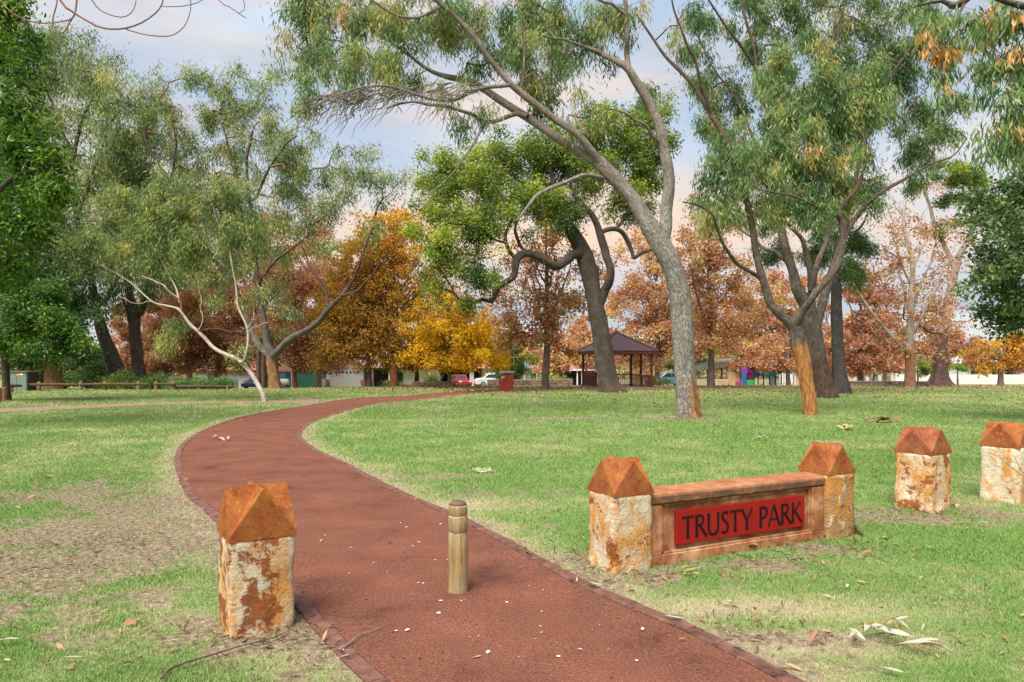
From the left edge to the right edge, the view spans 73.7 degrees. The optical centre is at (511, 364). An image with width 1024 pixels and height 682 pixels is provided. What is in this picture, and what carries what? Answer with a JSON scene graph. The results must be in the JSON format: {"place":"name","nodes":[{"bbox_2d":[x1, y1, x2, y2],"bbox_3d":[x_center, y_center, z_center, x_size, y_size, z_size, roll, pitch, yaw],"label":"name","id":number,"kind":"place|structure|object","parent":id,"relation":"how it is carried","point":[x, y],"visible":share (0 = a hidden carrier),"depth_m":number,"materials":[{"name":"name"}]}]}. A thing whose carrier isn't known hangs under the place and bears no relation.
{"place":"outdoors","nodes":[
{"label":"outdoors","id":0,"kind":"place"},
{"bbox_2d":[0,399,318,411],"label":"dirt track","id":1,"kind":"structure","parent":0,"point":[311,401],"depth_m":27.93,"materials":[{"name":"soil"}]},
{"bbox_2d":[197,358,255,388],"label":"house","id":2,"kind":"structure","parent":0,"point":[241,378],"depth_m":84.00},
{"bbox_2d":[278,367,299,387],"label":"carport","id":3,"kind":"structure","parent":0,"point":[285,374],"depth_m":78.00,"materials":[{"name":"red paint"}]},
{"bbox_2d":[181,389,780,681],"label":"path","id":4,"kind":"structure","parent":0,"point":[400,599],"depth_m":4.89,"materials":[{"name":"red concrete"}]},
{"bbox_2d":[185,406,727,668],"bbox_3d":[-4.372,1.630,16.095,5.735,0.026,33.515,0,0,-15],"label":"path grit","id":5,"kind":"object","parent":4,"relation":"on","point":[427,561],"visible":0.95,"depth_m":4.97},
{"bbox_2d":[448,499,467,593],"bbox_3d":[-0.391,1.333,4.936,0.151,0.710,0.154,0,0,0],"label":"timber bollard","id":6,"kind":"object","parent":4,"relation":"on","point":[457,549],"visible":0.98,"depth_m":4.88,"materials":[{"name":"brown wood"}]},
{"bbox_2d":[342,522,643,660],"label":"petal litter","id":7,"kind":"object","parent":4,"relation":"on","point":[488,651],"visible":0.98,"depth_m":4.19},
{"bbox_2d":[0,366,1023,681],"bbox_3d":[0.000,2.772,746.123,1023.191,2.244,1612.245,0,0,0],"label":"ground","id":8,"kind":"structure","parent":0,"point":[106,520],"depth_m":5.76,"materials":[{"name":"plant"}]},
{"bbox_2d":[0,387,7,400],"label":"timber post","id":9,"kind":"object","parent":8,"relation":"on","point":[4,393],"visible":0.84,"depth_m":30.71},
{"bbox_2d":[10,371,40,390],"bbox_3d":[-30.429,1.034,42.510,1.620,1.245,0.920,0,0,12],"label":"utility cabinet","id":10,"kind":"object","parent":8,"relation":"on","point":[24,379],"visible":0.73,"depth_m":42.12,"materials":[{"name":"metal"}]},
{"bbox_2d":[0,0,86,293],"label":"broadleaf tree","id":11,"kind":"object","parent":8,"relation":"on","point":[32,153],"visible":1,"depth_m":16.96,"materials":[{"name":"green plant"}]},
{"bbox_2d":[0,162,108,400],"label":"broadleaf tree","id":12,"kind":"object","parent":8,"relation":"on","point":[58,332],"visible":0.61,"depth_m":29.64,"materials":[{"name":"green plant"}]},
{"bbox_2d":[0,198,117,389],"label":"broadleaf tree","id":13,"kind":"object","parent":8,"relation":"on","point":[81,305],"visible":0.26,"depth_m":44.92,"materials":[{"name":"green plant"}]},
{"bbox_2d":[12,352,125,388],"bbox_3d":[-35.082,0.526,53.888,9.048,3.724,4.269,0,0,0],"label":"shrub","id":14,"kind":"object","parent":8,"relation":"on","point":[67,378],"visible":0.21,"depth_m":53.59,"materials":[{"name":"green plant"}]},
{"bbox_2d":[0,7,169,378],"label":"gum tree","id":15,"kind":"object","parent":8,"relation":"on","point":[115,142],"visible":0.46,"depth_m":49.47,"materials":[{"name":"green plant"}]},
{"bbox_2d":[71,355,138,388],"bbox_3d":[-30.664,0.703,52.188,6.275,3.624,3.871,0,0,0],"label":"shrub","id":16,"kind":"object","parent":8,"relation":"on","point":[92,367],"visible":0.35,"depth_m":51.95,"materials":[{"name":"green plant"}]},
{"bbox_2d":[86,367,139,389],"bbox_3d":[-26.548,1.193,45.446,3.113,2.064,2.740,0,0,-30],"label":"shrub","id":17,"kind":"object","parent":8,"relation":"on","point":[122,376],"visible":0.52,"depth_m":45.36,"materials":[{"name":"green plant"}]},
{"bbox_2d":[10,381,232,391],"bbox_3d":[-24.201,1.421,43.018,11.988,0.721,3.152,0,0,-29],"label":"log rail","id":18,"kind":"object","parent":8,"relation":"on","point":[104,384],"visible":0.85,"depth_m":42.88,"materials":[{"name":"wood"}]},
{"bbox_2d":[1,0,245,36],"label":"bare tree","id":19,"kind":"object","parent":8,"relation":"on","point":[76,14],"visible":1,"depth_m":6.20,"materials":[{"name":"brown plant"}]},
{"bbox_2d":[113,371,175,389],"bbox_3d":[-24.312,1.366,45.545,4.324,2.037,2.722,0,0,0],"label":"shrub","id":20,"kind":"object","parent":8,"relation":"on","point":[150,382],"visible":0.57,"depth_m":45.08,"materials":[{"name":"green plant"}]},
{"bbox_2d":[85,125,217,387],"bbox_3d":[-27.468,-8.002,51.615,12.144,20.175,6.824,0,0,29],"label":"gum tree","id":21,"kind":"object","parent":8,"relation":"on","point":[134,313],"visible":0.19,"depth_m":51.48,"materials":[{"name":"green plant"}]},
{"bbox_2d":[106,285,211,382],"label":"plane tree","id":22,"kind":"object","parent":8,"relation":"on","point":[119,327],"visible":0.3,"depth_m":61.05,"materials":[{"name":"brown plant"}]},
{"bbox_2d":[48,155,276,401],"bbox_3d":[-15.811,-3.761,31.006,10.902,11.102,5.080,0,0,0],"label":"gum tree","id":23,"kind":"object","parent":8,"relation":"on","point":[161,211],"visible":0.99,"depth_m":30.25,"materials":[{"name":"green plant"}]},
{"bbox_2d":[145,369,197,389],"bbox_3d":[-22.210,1.280,45.458,4.362,1.887,2.729,0,0,0],"label":"shrub","id":24,"kind":"object","parent":8,"relation":"on","point":[174,380],"visible":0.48,"depth_m":45.29,"materials":[{"name":"green plant"}]},
{"bbox_2d":[107,271,257,381],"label":"plane tree","id":25,"kind":"object","parent":8,"relation":"on","point":[115,341],"visible":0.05,"depth_m":72.30,"materials":[{"name":"brown plant"}]},
{"bbox_2d":[130,261,282,378],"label":"plane tree","id":26,"kind":"object","parent":8,"relation":"on","point":[220,341],"visible":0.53,"depth_m":59.11,"materials":[{"name":"brown plant"}]},
{"bbox_2d":[176,371,238,389],"bbox_3d":[-20.382,1.319,45.601,4.192,1.804,2.689,0,0,9],"label":"shrub","id":27,"kind":"object","parent":8,"relation":"on","point":[217,381],"visible":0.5,"depth_m":45.25,"materials":[{"name":"green plant"}]},
{"bbox_2d":[160,636,277,678],"bbox_3d":[-1.646,1.628,3.840,0.094,0.014,0.693,0,0,37],"label":"fallen stick","id":28,"kind":"object","parent":8,"relation":"on","point":[169,669],"visible":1,"depth_m":3.78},
{"bbox_2d":[241,373,267,387],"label":"parked car","id":29,"kind":"object","parent":8,"relation":"on","point":[248,383],"visible":0.26,"depth_m":66.02,"materials":[{"name":"blue paint"}]},
{"bbox_2d":[217,481,296,639],"bbox_3d":[-1.633,1.247,4.361,0.417,0.966,0.420,0,0,-33],"label":"stone post","id":30,"kind":"object","parent":8,"relation":"on","point":[256,528],"visible":0.91,"depth_m":4.21,"materials":[{"name":"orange stone"}]},
{"bbox_2d":[256,349,260,387],"bbox_3d":[-18.565,0.446,50.000,0.340,3.175,0.340,0,0,0],"label":"timber pole","id":31,"kind":"object","parent":8,"relation":"on","point":[258,364],"visible":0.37,"depth_m":49.88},
{"bbox_2d":[104,56,416,388],"bbox_3d":[-17.142,-9.854,47.050,23.148,23.500,6.373,0,0,12],"label":"gum tree","id":32,"kind":"object","parent":8,"relation":"on","point":[289,163],"visible":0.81,"depth_m":46.72,"materials":[{"name":"green plant"}]},
{"bbox_2d":[261,353,265,387],"bbox_3d":[-18.194,0.442,50.000,0.340,3.175,0.340,0,0,0],"label":"timber pole","id":33,"kind":"object","parent":8,"relation":"on","point":[263,371],"visible":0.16,"depth_m":49.88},
{"bbox_2d":[194,205,347,387],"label":"plane tree","id":34,"kind":"object","parent":8,"relation":"on","point":[256,311],"visible":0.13,"depth_m":71.50,"materials":[{"name":"brown plant"}]},
{"bbox_2d":[236,241,353,387],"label":"plane tree","id":35,"kind":"object","parent":8,"relation":"on","point":[294,350],"visible":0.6,"depth_m":55.13,"materials":[{"name":"brown plant"}]},
{"bbox_2d":[297,371,325,387],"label":"steel fence","id":36,"kind":"object","parent":8,"relation":"on","point":[308,381],"visible":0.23,"depth_m":77.98,"materials":[{"name":"metal"}]},
{"bbox_2d":[244,253,386,387],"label":"plane tree","id":37,"kind":"object","parent":8,"relation":"on","point":[319,382],"visible":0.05,"depth_m":68.93,"materials":[{"name":"brown plant"}]},
{"bbox_2d":[174,389,485,681],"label":"path kerb","id":38,"kind":"structure","parent":8,"relation":"on","point":[362,668],"depth_m":4.36,"materials":[{"name":"brick"}]},
{"bbox_2d":[300,251,415,386],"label":"plane tree","id":39,"kind":"object","parent":8,"relation":"on","point":[328,356],"visible":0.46,"depth_m":50.39,"materials":[{"name":"orange plant"}]},
{"bbox_2d":[326,358,439,387],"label":"house","id":40,"kind":"structure","parent":8,"relation":"on","point":[352,379],"depth_m":80.01,"materials":[{"name":"tile"}]},
{"bbox_2d":[329,370,360,386],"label":"garage door","id":41,"kind":"structure","parent":40,"relation":"in","point":[343,380],"depth_m":79.92,"materials":[{"name":"white metal"}]},
{"bbox_2d":[374,370,387,386],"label":"doorway","id":42,"kind":"structure","parent":40,"relation":"in","point":[378,376],"depth_m":81.00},
{"bbox_2d":[307,204,466,386],"bbox_3d":[-9.221,-5.090,50.406,11.793,13.831,7.543,0,0,0],"label":"plane tree","id":43,"kind":"object","parent":8,"relation":"on","point":[393,239],"visible":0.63,"depth_m":49.73,"materials":[{"name":"orange plant"}]},
{"bbox_2d":[377,379,407,386],"bbox_3d":[-10.496,1.834,60.047,2.848,1.470,1.851,0,0,0],"label":"shrub","id":44,"kind":"object","parent":8,"relation":"on","point":[386,383],"visible":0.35,"depth_m":59.85,"materials":[{"name":"green plant"}]},
{"bbox_2d":[400,342,446,381],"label":"plane tree","id":45,"kind":"object","parent":8,"relation":"on","point":[416,379],"visible":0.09,"depth_m":54.87,"materials":[{"name":"brown plant"}]},
{"bbox_2d":[421,373,441,381],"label":"shrub","id":46,"kind":"object","parent":8,"relation":"on","point":[435,378],"visible":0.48,"depth_m":61.84,"materials":[{"name":"green plant"}]},
{"bbox_2d":[411,381,456,386],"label":"stone wall","id":47,"kind":"structure","parent":8,"relation":"on","point":[434,383],"depth_m":50.73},
{"bbox_2d":[400,304,502,377],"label":"plane tree","id":48,"kind":"object","parent":8,"relation":"on","point":[495,324],"visible":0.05,"depth_m":89.11,"materials":[{"name":"brown plant"}]},
{"bbox_2d":[389,288,516,387],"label":"plane tree","id":49,"kind":"object","parent":8,"relation":"on","point":[469,342],"visible":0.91,"depth_m":46.45,"materials":[{"name":"yellow plant"}]},
{"bbox_2d":[452,374,471,385],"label":"parked car","id":50,"kind":"object","parent":8,"relation":"on","point":[461,379],"visible":0.57,"depth_m":80.85,"materials":[{"name":"red paint"}]},
{"bbox_2d":[440,360,490,385],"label":"carport","id":51,"kind":"object","parent":8,"relation":"on","point":[471,377],"visible":0.06,"depth_m":91.90,"materials":[{"name":"ceramic"}]},
{"bbox_2d":[257,0,701,418],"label":"gum tree","id":52,"kind":"object","parent":8,"relation":"on","point":[441,21],"visible":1,"depth_m":21.03,"materials":[{"name":"green plant"}]},
{"bbox_2d":[473,373,498,385],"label":"parked car","id":53,"kind":"object","parent":8,"relation":"on","point":[482,380],"visible":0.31,"depth_m":81.04,"materials":[{"name":"white paint"}]},
{"bbox_2d":[0,343,1004,379],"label":"trees","id":54,"kind":"object","parent":8,"relation":"on","point":[700,375],"visible":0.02,"depth_m":170.56,"materials":[{"name":"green plant"}]},
{"bbox_2d":[499,371,513,391],"bbox_3d":[-0.343,1.028,41.565,0.876,1.245,0.830,0,0,-6],"label":"bin enclosure","id":55,"kind":"object","parent":8,"relation":"on","point":[506,383],"visible":0.93,"depth_m":41.26,"materials":[{"name":"red paint"}]},
{"bbox_2d":[491,343,529,379],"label":"evergreen tree","id":56,"kind":"object","parent":8,"relation":"on","point":[517,375],"visible":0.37,"depth_m":65.52,"materials":[{"name":"green plant"}]},
{"bbox_2d":[1,412,1021,680],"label":"bark litter","id":57,"kind":"object","parent":8,"relation":"on","point":[523,550],"visible":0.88,"depth_m":5.19,"materials":[{"name":"wood"}]},
{"bbox_2d":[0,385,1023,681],"bbox_3d":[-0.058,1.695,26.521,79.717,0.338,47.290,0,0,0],"label":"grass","id":58,"kind":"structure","parent":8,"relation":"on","point":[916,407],"depth_m":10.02,"materials":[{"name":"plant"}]},
{"bbox_2d":[0,402,1023,672],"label":"leaf litter","id":59,"kind":"object","parent":8,"relation":"on","point":[128,622],"visible":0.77,"depth_m":4.83,"materials":[{"name":"plant"}]},
{"bbox_2d":[513,353,542,376],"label":"evergreen tree","id":60,"kind":"object","parent":8,"relation":"on","point":[530,357],"visible":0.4,"depth_m":73.32,"materials":[{"name":"green plant"}]},
{"bbox_2d":[487,379,572,385],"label":"stone wall","id":61,"kind":"structure","parent":8,"relation":"on","point":[534,382],"depth_m":55.89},
{"bbox_2d":[48,384,1023,405],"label":"leaf litter","id":62,"kind":"object","parent":8,"relation":"on","point":[494,388],"visible":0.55,"depth_m":43.44,"materials":[{"name":"plant"}]},
{"bbox_2d":[394,81,685,392],"bbox_3d":[1.871,-7.643,40.038,17.374,19.443,7.779,0,0,-9],"label":"gnarled tree","id":63,"kind":"object","parent":8,"relation":"on","point":[554,207],"visible":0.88,"depth_m":39.42,"materials":[{"name":"green plant"}]},
{"bbox_2d":[477,199,605,389],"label":"plane tree","id":64,"kind":"object","parent":8,"relation":"on","point":[551,314],"visible":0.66,"depth_m":44.54,"materials":[{"name":"brown plant"}]},
{"bbox_2d":[296,391,805,681],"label":"path kerb","id":65,"kind":"structure","parent":8,"relation":"on","point":[773,671],"depth_m":4.81,"materials":[{"name":"brick"}]},
{"bbox_2d":[517,319,625,377],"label":"plane tree","id":66,"kind":"object","parent":8,"relation":"on","point":[563,364],"visible":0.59,"depth_m":71.61,"materials":[{"name":"brown plant"}]},
{"bbox_2d":[516,298,641,377],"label":"plane tree","id":67,"kind":"object","parent":8,"relation":"on","point":[583,324],"visible":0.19,"depth_m":87.67,"materials":[{"name":"brown plant"}]},
{"bbox_2d":[564,359,616,385],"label":"house","id":68,"kind":"structure","parent":8,"relation":"on","point":[577,380],"depth_m":88.50,"materials":[{"name":"paint"}]},
{"bbox_2d":[577,328,658,388],"bbox_3d":[7.332,-0.472,48.000,4.482,4.255,4.485,0,0,-12],"label":"gazebo","id":69,"kind":"object","parent":8,"relation":"on","point":[624,345],"visible":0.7,"depth_m":47.02,"materials":[{"name":"red"}]},
{"bbox_2d":[653,376,673,385],"bbox_3d":[12.946,1.559,60.093,3.115,1.545,1.792,0,0,0],"label":"shrub","id":70,"kind":"object","parent":8,"relation":"on","point":[666,381],"visible":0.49,"depth_m":59.82,"materials":[{"name":"green plant"}]},
{"bbox_2d":[599,223,729,385],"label":"plane tree","id":71,"kind":"object","parent":8,"relation":"on","point":[657,325],"visible":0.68,"depth_m":59.41,"materials":[{"name":"brown plant"}]},
{"bbox_2d":[654,372,674,385],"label":"parked car","id":72,"kind":"object","parent":8,"relation":"on","point":[667,374],"visible":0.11,"depth_m":71.21,"materials":[{"name":"blue paint"}]},
{"bbox_2d":[662,355,707,374],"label":"evergreen tree","id":73,"kind":"object","parent":8,"relation":"on","point":[669,365],"visible":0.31,"depth_m":71.79,"materials":[{"name":"green plant"}]},
{"bbox_2d":[695,358,739,379],"bbox_3d":[17.578,0.638,60.278,4.400,2.500,2.645,0,0,0],"label":"play shelter","id":74,"kind":"object","parent":8,"relation":"on","point":[721,363],"visible":0.45,"depth_m":59.00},
{"bbox_2d":[642,281,794,371],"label":"plane tree","id":75,"kind":"object","parent":8,"relation":"on","point":[729,307],"visible":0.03,"depth_m":89.35,"materials":[{"name":"brown plant"}]},
{"bbox_2d":[587,442,855,574],"bbox_3d":[1.967,1.250,6.149,2.824,0.960,0.424,0,0,-27],"label":"park sign","id":76,"kind":"object","parent":8,"relation":"on","point":[638,520],"visible":0.91,"depth_m":5.88,"materials":[{"name":"stone"}]},
{"bbox_2d":[707,360,748,385],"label":"sandstone blocks","id":77,"kind":"structure","parent":8,"relation":"on","point":[732,376],"depth_m":58.40,"materials":[{"name":"stone"}]},
{"bbox_2d":[661,187,795,387],"bbox_3d":[14.963,-5.465,47.707,9.342,14.483,6.135,0,0,0],"label":"plane tree","id":78,"kind":"object","parent":8,"relation":"on","point":[729,322],"visible":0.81,"depth_m":47.09,"materials":[{"name":"brown plant"}]},
{"bbox_2d":[707,336,754,371],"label":"evergreen tree","id":79,"kind":"object","parent":8,"relation":"on","point":[717,352],"visible":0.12,"depth_m":82.11,"materials":[{"name":"green plant"}]},
{"bbox_2d":[735,363,754,385],"bbox_3d":[19.659,0.838,57.650,1.660,1.930,0.420,0,0,0],"label":"climbing structure","id":80,"kind":"object","parent":8,"relation":"on","point":[748,377],"visible":0.81,"depth_m":57.45,"materials":[{"name":"plastic"}]},
{"bbox_2d":[727,328,796,385],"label":"plane tree","id":81,"kind":"object","parent":8,"relation":"on","point":[762,358],"visible":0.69,"depth_m":57.70,"materials":[{"name":"brown plant"}]},
{"bbox_2d":[755,369,781,385],"bbox_3d":[22.439,0.863,60.050,2.600,2.050,0.200,0,0,0],"label":"climbing structure","id":82,"kind":"object","parent":8,"relation":"on","point":[757,374],"visible":0.3,"depth_m":59.95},
{"bbox_2d":[636,0,907,414],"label":"gum tree","id":83,"kind":"object","parent":8,"relation":"on","point":[823,162],"visible":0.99,"depth_m":22.38,"materials":[{"name":"green plant"}]},
{"bbox_2d":[715,249,844,384],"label":"plane tree","id":84,"kind":"object","parent":8,"relation":"on","point":[778,326],"visible":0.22,"depth_m":65.28,"materials":[{"name":"brown plant"}]},
{"bbox_2d":[771,371,794,385],"bbox_3d":[24.967,1.290,63.000,2.180,1.420,0.080,0,0,0],"label":"pool fence","id":85,"kind":"object","parent":8,"relation":"on","point":[784,378],"visible":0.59,"depth_m":62.98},
{"bbox_2d":[779,372,795,384],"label":"garden wall","id":86,"kind":"structure","parent":8,"relation":"on","point":[791,377],"depth_m":83.82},
{"bbox_2d":[739,176,893,393],"bbox_3d":[17.647,-4.621,39.552,8.379,12.894,4.035,0,0,7],"label":"gum tree","id":87,"kind":"object","parent":8,"relation":"on","point":[854,271],"visible":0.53,"depth_m":38.47,"materials":[{"name":"green plant"}]},
{"bbox_2d":[784,297,875,378],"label":"plane tree","id":88,"kind":"object","parent":8,"relation":"on","point":[828,330],"visible":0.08,"depth_m":82.81,"materials":[{"name":"brown plant"}]},
{"bbox_2d":[675,0,986,398],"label":"gum tree","id":89,"kind":"object","parent":8,"relation":"on","point":[921,151],"visible":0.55,"depth_m":34.79,"materials":[{"name":"green plant"}]},
{"bbox_2d":[824,265,922,382],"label":"plane tree","id":90,"kind":"object","parent":8,"relation":"on","point":[859,364],"visible":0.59,"depth_m":68.88,"materials":[{"name":"brown plant"}]},
{"bbox_2d":[853,374,893,384],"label":"pier fence","id":91,"kind":"object","parent":8,"relation":"on","point":[878,377],"visible":0.35,"depth_m":117.88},
{"bbox_2d":[865,417,901,421],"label":"bark scraps","id":92,"kind":"object","parent":8,"relation":"on","point":[877,419],"visible":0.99,"depth_m":19.24,"materials":[{"name":"beige plant"}]},
{"bbox_2d":[849,381,928,385],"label":"stone wall","id":93,"kind":"structure","parent":8,"relation":"on","point":[885,383],"depth_m":53.19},
{"bbox_2d":[837,616,953,651],"bbox_3d":[2.229,1.588,4.135,0.604,0.068,0.580,0,0,12],"label":"leaf spray","id":94,"kind":"object","parent":8,"relation":"on","point":[898,631],"visible":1,"depth_m":4.00,"materials":[{"name":"plant"}]},
{"bbox_2d":[822,295,987,384],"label":"plane tree","id":95,"kind":"object","parent":8,"relation":"on","point":[926,346],"visible":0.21,"depth_m":90.99,"materials":[{"name":"brown plant"}]},
{"bbox_2d":[842,169,994,386],"bbox_3d":[28.889,-6.184,49.036,10.359,15.924,7.402,0,0,0],"label":"plane tree","id":96,"kind":"object","parent":8,"relation":"on","point":[910,302],"visible":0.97,"depth_m":48.68,"materials":[{"name":"brown plant"}]},
{"bbox_2d":[893,426,951,512],"bbox_3d":[4.730,1.227,7.877,0.451,1.006,0.454,0,0,-31],"label":"stone post","id":97,"kind":"object","parent":8,"relation":"on","point":[923,470],"visible":0.82,"depth_m":7.73,"materials":[{"name":"stone"}]},
{"bbox_2d":[915,358,932,380],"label":"evergreen tree","id":98,"kind":"object","parent":8,"relation":"on","point":[924,369],"visible":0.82,"depth_m":104.81,"materials":[{"name":"green plant"}]},
{"bbox_2d":[899,153,1010,385],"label":"gum tree","id":99,"kind":"object","parent":8,"relation":"on","point":[939,375],"visible":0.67,"depth_m":61.71,"materials":[{"name":"green plant"}]},
{"bbox_2d":[891,0,1023,184],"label":"gum tree","id":100,"kind":"object","parent":8,"relation":"on","point":[1009,129],"visible":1,"depth_m":7.75,"materials":[{"name":"green plant"}]},
{"bbox_2d":[894,373,1023,383],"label":"garden wall","id":101,"kind":"structure","parent":8,"relation":"on","point":[982,379],"depth_m":124.19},
{"bbox_2d":[948,348,979,385],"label":"evergreen tree","id":102,"kind":"object","parent":8,"relation":"on","point":[957,367],"visible":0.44,"depth_m":104.84,"materials":[{"name":"green plant"}]},
{"bbox_2d":[948,356,1010,374],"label":"house","id":103,"kind":"structure","parent":8,"relation":"on","point":[974,371],"depth_m":142.00,"materials":[{"name":"glass"}]},
{"bbox_2d":[949,150,1023,344],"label":"broadleaf tree","id":104,"kind":"object","parent":8,"relation":"on","point":[1008,311],"visible":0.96,"depth_m":18.76,"materials":[{"name":"green plant"}]},
{"bbox_2d":[955,330,1023,385],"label":"plane tree","id":105,"kind":"object","parent":8,"relation":"on","point":[1013,355],"visible":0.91,"depth_m":63.75,"materials":[{"name":"orange plant"}]},
{"bbox_2d":[979,421,1023,503],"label":"stone post","id":106,"kind":"object","parent":8,"relation":"on","point":[1002,480],"visible":0.82,"depth_m":8.19,"materials":[{"name":"stone"}]},
{"bbox_2d":[1011,365,1023,374],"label":"house","id":107,"kind":"structure","parent":8,"relation":"on","point":[1017,372],"depth_m":140.00,"materials":[{"name":"beige brick"}]},
{"bbox_2d":[0,0,1023,365],"label":"sky","id":108,"kind":"structure","parent":0,"point":[213,32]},
{"bbox_2d":[515,362,541,378],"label":"house","id":109,"kind":"structure","parent":0,"point":[529,371],"depth_m":96.50,"materials":[{"name":"grey glass"}]},
{"bbox_2d":[847,358,916,380],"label":"house","id":110,"kind":"structure","parent":0,"point":[850,379],"depth_m":140.00,"materials":[{"name":"ceramic"}]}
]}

